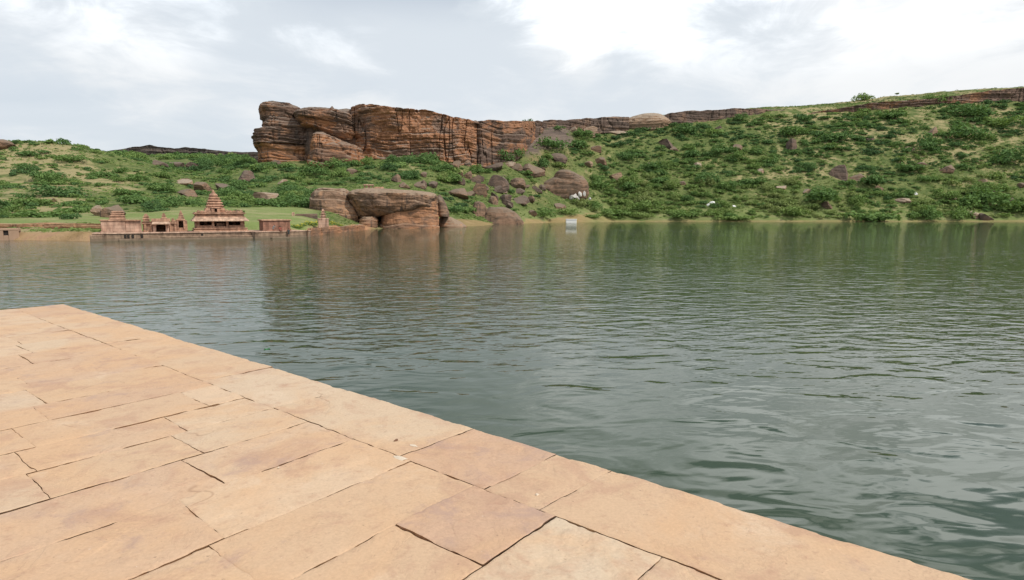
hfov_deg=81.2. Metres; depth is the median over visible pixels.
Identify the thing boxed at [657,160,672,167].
shrub
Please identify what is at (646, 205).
shrub
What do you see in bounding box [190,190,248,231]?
temple hall
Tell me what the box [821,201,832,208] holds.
boulder
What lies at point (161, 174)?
shrub
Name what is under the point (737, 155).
shrub
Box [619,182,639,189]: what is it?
shrub
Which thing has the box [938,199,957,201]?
shrub
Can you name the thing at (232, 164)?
shrub
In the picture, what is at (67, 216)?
shrub
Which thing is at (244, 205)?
shrub
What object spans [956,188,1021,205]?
shrub
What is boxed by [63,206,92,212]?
shrub
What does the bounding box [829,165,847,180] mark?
boulder
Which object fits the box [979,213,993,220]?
boulder
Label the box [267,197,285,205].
shrub
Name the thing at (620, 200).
shrub
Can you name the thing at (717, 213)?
shrub
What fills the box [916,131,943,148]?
shrub
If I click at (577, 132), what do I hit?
shrub
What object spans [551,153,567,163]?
boulder
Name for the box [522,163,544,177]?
boulder
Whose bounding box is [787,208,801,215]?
shrub
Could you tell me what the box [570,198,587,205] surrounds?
shrub
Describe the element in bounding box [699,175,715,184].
shrub
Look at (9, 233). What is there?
waterside hut
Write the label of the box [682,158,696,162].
shrub
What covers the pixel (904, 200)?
boulder
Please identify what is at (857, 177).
boulder
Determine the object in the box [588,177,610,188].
shrub
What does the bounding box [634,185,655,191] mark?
shrub
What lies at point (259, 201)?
shrub
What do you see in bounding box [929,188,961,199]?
shrub
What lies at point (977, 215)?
boulder
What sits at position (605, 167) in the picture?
shrub
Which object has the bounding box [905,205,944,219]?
shrub
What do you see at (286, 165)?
shrub
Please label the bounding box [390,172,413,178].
shrub
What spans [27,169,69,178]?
shrub
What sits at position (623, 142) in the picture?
shrub
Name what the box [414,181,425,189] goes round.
boulder
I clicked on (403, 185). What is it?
boulder
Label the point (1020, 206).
shrub
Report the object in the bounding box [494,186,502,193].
boulder
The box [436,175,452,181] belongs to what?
shrub
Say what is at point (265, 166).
shrub
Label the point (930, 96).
shrub
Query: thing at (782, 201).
shrub
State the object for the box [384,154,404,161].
shrub
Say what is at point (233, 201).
shrub
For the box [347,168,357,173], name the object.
boulder
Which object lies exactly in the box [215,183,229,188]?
boulder
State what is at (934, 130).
boulder
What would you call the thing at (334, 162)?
shrub
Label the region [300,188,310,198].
shrub
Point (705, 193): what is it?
shrub
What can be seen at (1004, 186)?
shrub
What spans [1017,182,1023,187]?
boulder
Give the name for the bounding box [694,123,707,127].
shrub
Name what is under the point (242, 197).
shrub
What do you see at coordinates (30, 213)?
shrub
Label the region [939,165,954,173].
boulder
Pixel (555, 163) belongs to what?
shrub
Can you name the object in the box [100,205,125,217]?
boulder
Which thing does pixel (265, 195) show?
boulder
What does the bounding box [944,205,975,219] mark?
shrub
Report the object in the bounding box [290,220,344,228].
flower hedge
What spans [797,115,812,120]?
shrub
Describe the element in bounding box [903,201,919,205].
shrub
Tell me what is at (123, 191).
shrub
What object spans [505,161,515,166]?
boulder
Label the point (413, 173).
shrub
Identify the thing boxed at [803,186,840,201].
shrub
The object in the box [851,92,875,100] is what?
shrub
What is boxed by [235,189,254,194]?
shrub
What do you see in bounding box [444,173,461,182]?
shrub
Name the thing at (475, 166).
shrub
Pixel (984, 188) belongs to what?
shrub
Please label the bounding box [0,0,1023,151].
sky
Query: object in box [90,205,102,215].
boulder
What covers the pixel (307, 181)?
shrub
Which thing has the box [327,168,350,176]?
shrub
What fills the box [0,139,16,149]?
boulder
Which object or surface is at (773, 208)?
shrub
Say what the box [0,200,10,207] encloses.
shrub
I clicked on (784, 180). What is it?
shrub
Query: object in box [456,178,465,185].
boulder
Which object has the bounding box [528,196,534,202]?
boulder
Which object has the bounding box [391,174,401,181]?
boulder
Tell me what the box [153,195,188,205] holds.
shrub
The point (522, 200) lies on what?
boulder
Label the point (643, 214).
shrub
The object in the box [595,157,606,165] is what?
boulder
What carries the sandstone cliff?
on the hills
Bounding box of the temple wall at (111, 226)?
[99,220,141,232]
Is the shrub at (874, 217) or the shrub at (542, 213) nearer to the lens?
the shrub at (542, 213)
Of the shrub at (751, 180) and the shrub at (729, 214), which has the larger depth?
the shrub at (751, 180)
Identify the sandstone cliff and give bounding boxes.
[251,101,543,167]
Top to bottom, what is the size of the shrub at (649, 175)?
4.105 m
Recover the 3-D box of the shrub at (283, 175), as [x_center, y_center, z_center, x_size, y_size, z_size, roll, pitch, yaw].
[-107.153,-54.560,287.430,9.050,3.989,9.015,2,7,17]
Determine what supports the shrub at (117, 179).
on the hills
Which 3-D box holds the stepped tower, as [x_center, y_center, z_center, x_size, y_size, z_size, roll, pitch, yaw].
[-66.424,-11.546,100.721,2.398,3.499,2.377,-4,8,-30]
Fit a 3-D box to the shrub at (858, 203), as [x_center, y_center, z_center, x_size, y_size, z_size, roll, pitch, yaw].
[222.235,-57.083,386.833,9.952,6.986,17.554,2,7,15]
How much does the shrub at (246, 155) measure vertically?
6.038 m
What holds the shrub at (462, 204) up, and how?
on the hills
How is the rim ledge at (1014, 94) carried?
on the hills
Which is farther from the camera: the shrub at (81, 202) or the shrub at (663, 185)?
the shrub at (663, 185)
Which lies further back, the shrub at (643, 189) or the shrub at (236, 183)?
the shrub at (643, 189)
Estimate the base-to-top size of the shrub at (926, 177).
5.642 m
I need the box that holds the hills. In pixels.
[0,87,1023,240]
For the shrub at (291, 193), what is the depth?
215.10 m
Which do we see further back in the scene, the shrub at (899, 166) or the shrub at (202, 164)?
the shrub at (899, 166)
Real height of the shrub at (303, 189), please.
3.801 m
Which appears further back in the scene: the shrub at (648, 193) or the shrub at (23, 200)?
the shrub at (648, 193)
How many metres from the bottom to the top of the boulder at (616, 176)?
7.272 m
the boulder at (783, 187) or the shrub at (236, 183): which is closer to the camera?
the shrub at (236, 183)
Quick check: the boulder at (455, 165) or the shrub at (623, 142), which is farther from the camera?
the shrub at (623, 142)
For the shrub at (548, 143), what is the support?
on the hills
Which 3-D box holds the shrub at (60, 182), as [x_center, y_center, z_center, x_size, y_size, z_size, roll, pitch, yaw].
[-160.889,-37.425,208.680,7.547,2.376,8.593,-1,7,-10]
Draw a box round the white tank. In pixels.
[565,219,576,222]
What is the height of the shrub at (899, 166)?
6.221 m
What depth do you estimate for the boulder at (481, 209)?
267.79 m
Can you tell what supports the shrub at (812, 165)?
on the hills
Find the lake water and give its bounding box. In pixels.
[0,222,1023,579]
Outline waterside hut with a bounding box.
[0,228,20,239]
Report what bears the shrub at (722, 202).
on the hills
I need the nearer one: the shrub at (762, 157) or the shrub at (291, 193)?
the shrub at (291, 193)
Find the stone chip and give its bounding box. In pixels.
[393,456,406,460]
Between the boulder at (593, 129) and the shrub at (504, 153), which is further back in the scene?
the boulder at (593, 129)
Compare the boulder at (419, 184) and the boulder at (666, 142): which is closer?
the boulder at (419, 184)
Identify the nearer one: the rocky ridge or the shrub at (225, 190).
the shrub at (225, 190)
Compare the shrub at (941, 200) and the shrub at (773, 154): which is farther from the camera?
the shrub at (773, 154)
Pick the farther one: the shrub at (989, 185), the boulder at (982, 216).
the shrub at (989, 185)
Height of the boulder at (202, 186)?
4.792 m
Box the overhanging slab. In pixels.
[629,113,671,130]
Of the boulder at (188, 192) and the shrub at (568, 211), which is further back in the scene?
the shrub at (568, 211)
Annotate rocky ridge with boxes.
[110,145,257,162]
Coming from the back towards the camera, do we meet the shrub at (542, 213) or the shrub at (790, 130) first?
the shrub at (790, 130)
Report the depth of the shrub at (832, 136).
457.74 m
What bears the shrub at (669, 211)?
on the hills
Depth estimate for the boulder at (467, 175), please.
330.44 m
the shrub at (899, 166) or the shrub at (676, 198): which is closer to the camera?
the shrub at (676, 198)
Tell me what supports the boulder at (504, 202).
on the hills
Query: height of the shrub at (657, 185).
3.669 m
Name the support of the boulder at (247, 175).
on the hills
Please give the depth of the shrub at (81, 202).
168.98 m
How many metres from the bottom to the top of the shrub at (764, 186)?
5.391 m
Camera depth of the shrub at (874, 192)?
396.19 m
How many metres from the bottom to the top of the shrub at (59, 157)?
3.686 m
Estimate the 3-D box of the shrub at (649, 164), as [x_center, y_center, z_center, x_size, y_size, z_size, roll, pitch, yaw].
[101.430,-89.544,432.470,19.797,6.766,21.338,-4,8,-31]
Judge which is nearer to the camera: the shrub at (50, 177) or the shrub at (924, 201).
the shrub at (50, 177)
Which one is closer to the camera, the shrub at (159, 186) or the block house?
the block house
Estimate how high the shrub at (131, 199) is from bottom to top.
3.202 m
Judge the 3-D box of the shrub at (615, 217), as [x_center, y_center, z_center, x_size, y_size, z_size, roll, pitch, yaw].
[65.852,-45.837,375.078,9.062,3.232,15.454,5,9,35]
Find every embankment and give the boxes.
[90,230,254,241]
[251,230,310,238]
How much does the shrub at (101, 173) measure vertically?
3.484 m
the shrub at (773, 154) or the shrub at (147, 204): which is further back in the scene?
the shrub at (773, 154)
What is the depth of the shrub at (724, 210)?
377.15 m
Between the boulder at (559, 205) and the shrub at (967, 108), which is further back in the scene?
the shrub at (967, 108)
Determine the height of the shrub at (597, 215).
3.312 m
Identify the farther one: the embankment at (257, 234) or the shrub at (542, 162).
the shrub at (542, 162)
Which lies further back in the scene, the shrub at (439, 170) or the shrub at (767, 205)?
the shrub at (767, 205)
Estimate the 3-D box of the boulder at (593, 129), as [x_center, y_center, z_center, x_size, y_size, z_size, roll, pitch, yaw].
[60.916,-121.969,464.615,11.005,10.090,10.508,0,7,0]
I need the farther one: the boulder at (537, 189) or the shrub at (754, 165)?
the shrub at (754, 165)
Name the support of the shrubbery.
on the hills
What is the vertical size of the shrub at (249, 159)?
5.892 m
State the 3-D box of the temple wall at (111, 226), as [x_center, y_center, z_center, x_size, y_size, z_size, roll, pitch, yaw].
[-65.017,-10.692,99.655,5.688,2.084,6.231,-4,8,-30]
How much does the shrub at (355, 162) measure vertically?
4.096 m
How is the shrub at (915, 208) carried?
on the hills
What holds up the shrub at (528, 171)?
on the hills
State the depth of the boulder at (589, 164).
418.16 m
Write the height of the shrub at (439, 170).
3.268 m
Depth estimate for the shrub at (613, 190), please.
397.39 m
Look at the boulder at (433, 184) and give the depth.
285.10 m
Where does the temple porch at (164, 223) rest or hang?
on the stone embankment at (150, 236)
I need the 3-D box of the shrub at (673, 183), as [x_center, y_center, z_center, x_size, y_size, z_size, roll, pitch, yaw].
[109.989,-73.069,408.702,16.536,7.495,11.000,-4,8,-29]
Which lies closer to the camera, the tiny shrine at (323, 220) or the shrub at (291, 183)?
the tiny shrine at (323, 220)
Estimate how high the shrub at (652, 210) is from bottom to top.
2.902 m
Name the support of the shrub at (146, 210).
on the hills
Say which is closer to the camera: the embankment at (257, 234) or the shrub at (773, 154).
the embankment at (257, 234)
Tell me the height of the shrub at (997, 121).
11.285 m
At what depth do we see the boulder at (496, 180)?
331.70 m
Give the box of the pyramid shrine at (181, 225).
[172,210,187,231]
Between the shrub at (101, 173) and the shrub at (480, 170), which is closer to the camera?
the shrub at (101, 173)
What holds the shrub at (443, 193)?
on the hills
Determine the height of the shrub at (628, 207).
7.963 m
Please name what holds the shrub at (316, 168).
on the hills
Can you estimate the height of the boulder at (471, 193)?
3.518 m
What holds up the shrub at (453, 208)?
on the hills
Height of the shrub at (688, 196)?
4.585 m
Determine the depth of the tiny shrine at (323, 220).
136.96 m
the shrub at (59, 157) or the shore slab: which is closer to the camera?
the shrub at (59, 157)
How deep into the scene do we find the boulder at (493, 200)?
299.01 m
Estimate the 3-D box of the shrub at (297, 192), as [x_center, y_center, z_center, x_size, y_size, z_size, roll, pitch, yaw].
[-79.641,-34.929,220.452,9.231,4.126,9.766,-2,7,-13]
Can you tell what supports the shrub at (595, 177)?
on the hills
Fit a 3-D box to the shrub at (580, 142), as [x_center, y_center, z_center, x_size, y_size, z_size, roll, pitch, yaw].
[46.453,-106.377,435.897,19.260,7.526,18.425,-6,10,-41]
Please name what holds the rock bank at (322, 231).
on the hills
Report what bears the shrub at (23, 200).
on the hills
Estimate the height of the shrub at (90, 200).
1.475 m
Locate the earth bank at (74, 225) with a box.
[0,223,100,228]
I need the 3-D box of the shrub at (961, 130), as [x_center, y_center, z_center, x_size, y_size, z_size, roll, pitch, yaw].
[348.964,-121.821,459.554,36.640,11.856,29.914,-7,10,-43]
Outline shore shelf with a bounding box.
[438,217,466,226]
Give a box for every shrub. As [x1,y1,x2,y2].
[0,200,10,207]
[0,209,12,215]
[5,197,57,205]
[10,163,35,169]
[10,209,73,217]
[13,208,39,212]
[14,150,39,155]
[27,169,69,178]
[27,183,91,196]
[32,171,65,182]
[38,179,65,184]
[48,191,84,196]
[53,154,88,161]
[59,212,82,218]
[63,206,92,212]
[66,200,86,204]
[67,180,85,183]
[85,198,103,201]
[87,171,117,177]
[109,176,125,181]
[112,187,145,194]
[113,195,163,203]
[126,174,150,180]
[129,152,150,160]
[139,197,163,209]
[142,208,161,211]
[146,183,177,192]
[147,185,175,190]
[151,161,174,167]
[153,171,171,178]
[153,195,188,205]
[185,200,205,205]
[198,158,214,167]
[206,155,220,159]
[216,187,236,195]
[222,179,248,188]
[224,192,255,202]
[226,160,246,166]
[227,199,237,203]
[231,154,249,159]
[233,157,256,162]
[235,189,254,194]
[239,203,250,206]
[249,163,273,170]
[252,163,264,170]
[253,198,290,206]
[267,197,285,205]
[268,162,295,168]
[268,185,299,192]
[278,173,300,179]
[282,181,299,186]
[282,194,309,207]
[284,190,308,195]
[285,191,304,196]
[288,175,302,179]
[296,187,316,193]
[297,160,326,173]
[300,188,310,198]
[302,179,313,183]
[322,157,347,167]
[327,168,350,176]
[346,160,361,165]
[348,176,364,180]
[360,156,375,163]
[370,175,381,177]
[375,162,410,168]
[379,161,400,168]
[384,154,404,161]
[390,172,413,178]
[404,158,414,162]
[405,169,420,177]
[408,152,439,163]
[428,160,453,170]
[432,167,444,171]
[435,171,451,179]
[435,191,448,194]
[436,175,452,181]
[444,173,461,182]
[445,167,460,173]
[447,205,464,211]
[453,202,468,206]
[459,205,476,212]
[469,164,481,170]
[470,168,483,172]
[498,148,515,161]
[513,148,524,158]
[521,169,532,174]
[533,155,549,166]
[536,136,571,147]
[537,207,555,216]
[551,161,561,166]
[556,208,580,214]
[568,139,586,147]
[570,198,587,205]
[573,129,582,136]
[578,127,593,136]
[583,213,601,217]
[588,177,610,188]
[588,201,602,209]
[590,173,603,180]
[596,165,609,169]
[600,208,632,215]
[605,187,618,192]
[610,205,623,208]
[610,214,624,218]
[615,140,626,144]
[616,151,637,158]
[616,198,631,203]
[617,172,642,184]
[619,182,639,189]
[624,201,639,210]
[625,149,640,152]
[630,200,665,209]
[631,211,655,217]
[632,193,652,201]
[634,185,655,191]
[639,161,662,168]
[641,172,657,177]
[642,208,661,211]
[643,183,662,187]
[643,191,656,196]
[648,176,669,182]
[649,169,665,174]
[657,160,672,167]
[662,179,675,187]
[663,178,679,187]
[666,208,681,214]
[668,194,679,200]
[668,210,703,217]
[673,122,697,132]
[679,194,694,200]
[680,149,700,156]
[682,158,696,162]
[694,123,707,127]
[694,172,720,181]
[698,191,711,197]
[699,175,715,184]
[704,127,723,134]
[704,210,722,215]
[709,142,739,152]
[714,215,753,219]
[715,200,726,204]
[716,181,735,189]
[718,207,732,213]
[723,212,737,216]
[728,180,741,186]
[731,150,743,158]
[732,113,748,120]
[737,177,767,185]
[746,163,760,167]
[758,156,773,159]
[758,183,775,190]
[759,202,772,207]
[768,152,780,156]
[768,188,786,193]
[768,205,784,211]
[773,192,784,197]
[774,199,796,205]
[775,206,810,216]
[780,125,811,135]
[781,177,797,182]
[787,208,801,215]
[792,204,806,208]
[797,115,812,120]
[799,162,817,168]
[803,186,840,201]
[804,203,818,207]
[818,131,853,141]
[843,210,901,221]
[846,194,869,202]
[848,197,863,205]
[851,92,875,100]
[858,174,884,184]
[866,190,885,194]
[875,111,908,117]
[894,162,926,170]
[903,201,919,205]
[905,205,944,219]
[909,203,927,212]
[912,198,931,204]
[913,174,938,181]
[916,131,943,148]
[922,93,952,101]
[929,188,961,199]
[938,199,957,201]
[942,122,992,138]
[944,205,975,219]
[947,103,998,116]
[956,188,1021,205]
[958,189,977,193]
[963,200,982,208]
[968,185,991,193]
[973,181,999,190]
[981,115,1023,126]
[989,146,1023,163]
[995,183,1019,191]
[996,200,1023,211]
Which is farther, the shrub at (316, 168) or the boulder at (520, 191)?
the boulder at (520, 191)
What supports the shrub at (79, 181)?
on the hills
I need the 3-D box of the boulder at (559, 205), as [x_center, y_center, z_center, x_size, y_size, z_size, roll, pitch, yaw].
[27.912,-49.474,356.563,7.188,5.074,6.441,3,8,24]
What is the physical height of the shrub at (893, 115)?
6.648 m
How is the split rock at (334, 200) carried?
on the hills
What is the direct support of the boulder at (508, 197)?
on the hills
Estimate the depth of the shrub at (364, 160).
322.34 m
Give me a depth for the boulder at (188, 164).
384.08 m
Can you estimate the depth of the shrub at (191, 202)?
169.16 m
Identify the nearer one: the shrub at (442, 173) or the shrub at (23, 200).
the shrub at (23, 200)
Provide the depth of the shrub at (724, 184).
403.88 m
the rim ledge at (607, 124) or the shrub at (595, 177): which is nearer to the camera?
the shrub at (595, 177)
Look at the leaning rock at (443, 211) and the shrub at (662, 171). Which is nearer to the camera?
the leaning rock at (443, 211)
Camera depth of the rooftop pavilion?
188.47 m
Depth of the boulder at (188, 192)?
208.49 m
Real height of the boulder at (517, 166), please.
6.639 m
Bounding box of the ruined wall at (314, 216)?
[292,212,317,218]
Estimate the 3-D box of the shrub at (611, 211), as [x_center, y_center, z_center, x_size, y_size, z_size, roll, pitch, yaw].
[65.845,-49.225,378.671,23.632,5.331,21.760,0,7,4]
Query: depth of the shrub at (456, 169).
324.20 m
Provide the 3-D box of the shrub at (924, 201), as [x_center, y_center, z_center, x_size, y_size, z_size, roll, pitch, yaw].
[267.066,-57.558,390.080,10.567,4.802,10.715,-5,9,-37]
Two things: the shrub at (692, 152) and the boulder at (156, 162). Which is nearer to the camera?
the boulder at (156, 162)
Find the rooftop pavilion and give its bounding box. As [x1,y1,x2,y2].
[363,184,373,187]
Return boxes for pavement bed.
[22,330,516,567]
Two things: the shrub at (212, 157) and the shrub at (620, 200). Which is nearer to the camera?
the shrub at (620, 200)
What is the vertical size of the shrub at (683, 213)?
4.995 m
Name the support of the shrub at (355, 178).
on the hills
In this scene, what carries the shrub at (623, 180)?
on the hills
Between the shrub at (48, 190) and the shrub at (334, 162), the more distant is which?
the shrub at (334, 162)
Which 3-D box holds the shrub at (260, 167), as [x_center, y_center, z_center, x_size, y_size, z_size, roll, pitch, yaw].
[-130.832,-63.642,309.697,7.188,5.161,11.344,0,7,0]
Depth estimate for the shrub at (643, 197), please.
391.15 m
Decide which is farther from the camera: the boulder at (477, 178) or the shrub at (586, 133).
the shrub at (586, 133)
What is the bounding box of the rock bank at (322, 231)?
[307,224,364,236]
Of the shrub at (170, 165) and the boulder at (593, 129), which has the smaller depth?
the shrub at (170, 165)
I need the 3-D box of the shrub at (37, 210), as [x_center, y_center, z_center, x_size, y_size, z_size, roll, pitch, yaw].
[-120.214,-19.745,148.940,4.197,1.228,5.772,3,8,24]
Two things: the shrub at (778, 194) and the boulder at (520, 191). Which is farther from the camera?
the shrub at (778, 194)
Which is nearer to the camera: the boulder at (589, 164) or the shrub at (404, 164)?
the shrub at (404, 164)
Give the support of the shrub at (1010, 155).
on the hills
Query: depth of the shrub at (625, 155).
443.06 m
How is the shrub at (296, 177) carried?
on the hills
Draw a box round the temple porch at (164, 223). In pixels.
[142,213,176,231]
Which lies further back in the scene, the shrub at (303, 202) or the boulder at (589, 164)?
the boulder at (589, 164)
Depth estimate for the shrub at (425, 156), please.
330.44 m
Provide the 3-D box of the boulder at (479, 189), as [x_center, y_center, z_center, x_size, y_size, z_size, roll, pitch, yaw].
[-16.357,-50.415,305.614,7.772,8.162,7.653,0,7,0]
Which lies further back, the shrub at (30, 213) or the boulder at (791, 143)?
the boulder at (791, 143)
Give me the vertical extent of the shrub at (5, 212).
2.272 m
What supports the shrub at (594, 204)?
on the hills
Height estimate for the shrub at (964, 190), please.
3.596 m
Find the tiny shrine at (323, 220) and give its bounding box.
[318,209,328,227]
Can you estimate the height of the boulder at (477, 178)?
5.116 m
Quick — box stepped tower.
[109,211,125,219]
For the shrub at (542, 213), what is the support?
on the hills
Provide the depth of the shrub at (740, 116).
498.05 m
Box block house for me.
[258,219,290,230]
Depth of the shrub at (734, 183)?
405.03 m
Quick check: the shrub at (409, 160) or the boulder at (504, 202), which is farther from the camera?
the shrub at (409, 160)
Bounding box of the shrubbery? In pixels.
[0,86,1023,218]
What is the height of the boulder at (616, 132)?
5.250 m
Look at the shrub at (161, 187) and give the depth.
214.83 m
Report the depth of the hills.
395.11 m
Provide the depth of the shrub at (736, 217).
367.88 m
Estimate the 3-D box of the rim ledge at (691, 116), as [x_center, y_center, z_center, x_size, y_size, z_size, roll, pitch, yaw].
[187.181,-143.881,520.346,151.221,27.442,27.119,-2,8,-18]
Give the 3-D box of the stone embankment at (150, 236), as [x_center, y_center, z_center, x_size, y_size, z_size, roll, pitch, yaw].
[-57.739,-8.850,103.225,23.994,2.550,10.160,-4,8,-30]
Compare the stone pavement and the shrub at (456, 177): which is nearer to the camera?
the stone pavement
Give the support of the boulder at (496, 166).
on the hills
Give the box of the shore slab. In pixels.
[484,207,523,223]
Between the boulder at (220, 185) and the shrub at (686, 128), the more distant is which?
the shrub at (686, 128)
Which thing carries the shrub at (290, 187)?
on the hills
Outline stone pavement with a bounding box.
[0,304,970,579]
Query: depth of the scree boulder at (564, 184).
370.89 m
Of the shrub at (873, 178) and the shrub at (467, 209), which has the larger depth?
the shrub at (873, 178)
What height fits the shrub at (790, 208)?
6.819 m
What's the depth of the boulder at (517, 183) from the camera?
346.93 m
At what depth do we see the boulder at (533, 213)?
316.28 m
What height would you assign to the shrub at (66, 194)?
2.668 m
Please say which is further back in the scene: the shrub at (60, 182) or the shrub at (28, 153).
the shrub at (28, 153)
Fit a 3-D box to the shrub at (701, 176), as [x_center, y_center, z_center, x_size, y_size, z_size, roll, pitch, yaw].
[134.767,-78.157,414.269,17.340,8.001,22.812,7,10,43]
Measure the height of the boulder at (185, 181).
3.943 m
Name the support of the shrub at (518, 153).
on the hills
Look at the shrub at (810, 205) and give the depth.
380.87 m
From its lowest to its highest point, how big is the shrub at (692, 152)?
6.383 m
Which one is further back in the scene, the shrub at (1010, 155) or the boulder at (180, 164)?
the shrub at (1010, 155)
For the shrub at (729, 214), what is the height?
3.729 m
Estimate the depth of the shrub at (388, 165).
303.38 m
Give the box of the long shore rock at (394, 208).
[347,188,439,227]
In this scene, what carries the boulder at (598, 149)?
on the hills
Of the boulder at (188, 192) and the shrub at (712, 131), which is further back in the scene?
the shrub at (712, 131)
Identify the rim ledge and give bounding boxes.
[543,116,628,132]
[664,108,783,125]
[807,88,1023,113]
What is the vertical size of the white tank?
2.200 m
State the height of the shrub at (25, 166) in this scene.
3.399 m
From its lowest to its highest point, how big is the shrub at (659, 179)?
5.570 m
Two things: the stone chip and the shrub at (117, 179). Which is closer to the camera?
the stone chip
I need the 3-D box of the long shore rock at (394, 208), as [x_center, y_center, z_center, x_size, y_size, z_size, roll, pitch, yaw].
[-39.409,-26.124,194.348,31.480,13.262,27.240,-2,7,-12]
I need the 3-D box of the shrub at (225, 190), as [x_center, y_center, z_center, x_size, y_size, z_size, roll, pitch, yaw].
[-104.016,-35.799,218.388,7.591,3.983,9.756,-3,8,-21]
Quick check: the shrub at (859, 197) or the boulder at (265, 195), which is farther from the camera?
the shrub at (859, 197)
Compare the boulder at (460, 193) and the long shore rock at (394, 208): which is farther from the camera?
the boulder at (460, 193)
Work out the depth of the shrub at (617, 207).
384.02 m
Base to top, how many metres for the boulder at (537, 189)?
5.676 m
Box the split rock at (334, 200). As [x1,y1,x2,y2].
[309,188,359,221]
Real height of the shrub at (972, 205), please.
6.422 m
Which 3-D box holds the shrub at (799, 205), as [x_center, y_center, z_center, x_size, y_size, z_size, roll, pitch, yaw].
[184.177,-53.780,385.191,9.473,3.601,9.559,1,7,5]
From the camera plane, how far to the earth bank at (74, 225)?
104.13 m
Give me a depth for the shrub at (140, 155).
458.38 m
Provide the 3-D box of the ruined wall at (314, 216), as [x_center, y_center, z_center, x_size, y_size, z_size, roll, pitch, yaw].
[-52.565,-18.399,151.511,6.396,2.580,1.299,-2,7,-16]
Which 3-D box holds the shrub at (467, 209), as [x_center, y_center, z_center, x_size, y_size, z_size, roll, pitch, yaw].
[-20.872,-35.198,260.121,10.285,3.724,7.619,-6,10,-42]
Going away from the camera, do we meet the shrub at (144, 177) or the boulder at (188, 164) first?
the shrub at (144, 177)
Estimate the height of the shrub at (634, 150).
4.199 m
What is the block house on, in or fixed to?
on the hills
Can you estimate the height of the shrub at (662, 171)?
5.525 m
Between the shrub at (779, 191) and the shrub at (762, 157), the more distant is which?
the shrub at (762, 157)
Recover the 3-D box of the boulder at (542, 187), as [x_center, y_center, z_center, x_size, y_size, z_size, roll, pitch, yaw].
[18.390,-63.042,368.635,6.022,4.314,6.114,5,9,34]
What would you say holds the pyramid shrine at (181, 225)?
on the stone embankment at (150, 236)
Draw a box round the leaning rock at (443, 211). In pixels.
[438,195,448,216]
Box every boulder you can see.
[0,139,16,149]
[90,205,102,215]
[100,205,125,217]
[152,160,168,166]
[169,162,184,166]
[176,178,192,184]
[177,189,197,196]
[185,162,197,167]
[193,182,211,190]
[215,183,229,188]
[238,170,254,180]
[253,192,278,199]
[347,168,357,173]
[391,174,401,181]
[399,182,409,188]
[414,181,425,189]
[429,181,437,187]
[448,163,458,170]
[449,188,468,199]
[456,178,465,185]
[463,171,471,178]
[467,191,474,195]
[470,175,480,183]
[472,201,486,216]
[473,183,487,196]
[484,162,502,170]
[488,175,508,192]
[488,196,497,204]
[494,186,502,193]
[499,194,511,201]
[502,199,512,206]
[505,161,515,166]
[510,178,525,189]
[511,163,522,170]
[514,195,529,205]
[516,188,524,194]
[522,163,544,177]
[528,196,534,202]
[529,210,536,216]
[532,186,542,193]
[538,184,545,190]
[544,169,588,199]
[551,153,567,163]
[555,203,565,209]
[584,126,597,136]
[584,161,592,167]
[591,146,601,152]
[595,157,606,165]
[610,131,625,134]
[610,172,622,181]
[659,138,672,147]
[733,144,742,149]
[776,186,786,189]
[785,138,796,149]
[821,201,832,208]
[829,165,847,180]
[849,173,865,180]
[895,198,910,202]
[928,127,937,135]
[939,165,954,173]
[967,209,978,218]
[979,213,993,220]
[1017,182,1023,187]
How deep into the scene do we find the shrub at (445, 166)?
320.89 m
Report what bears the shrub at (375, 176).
on the hills

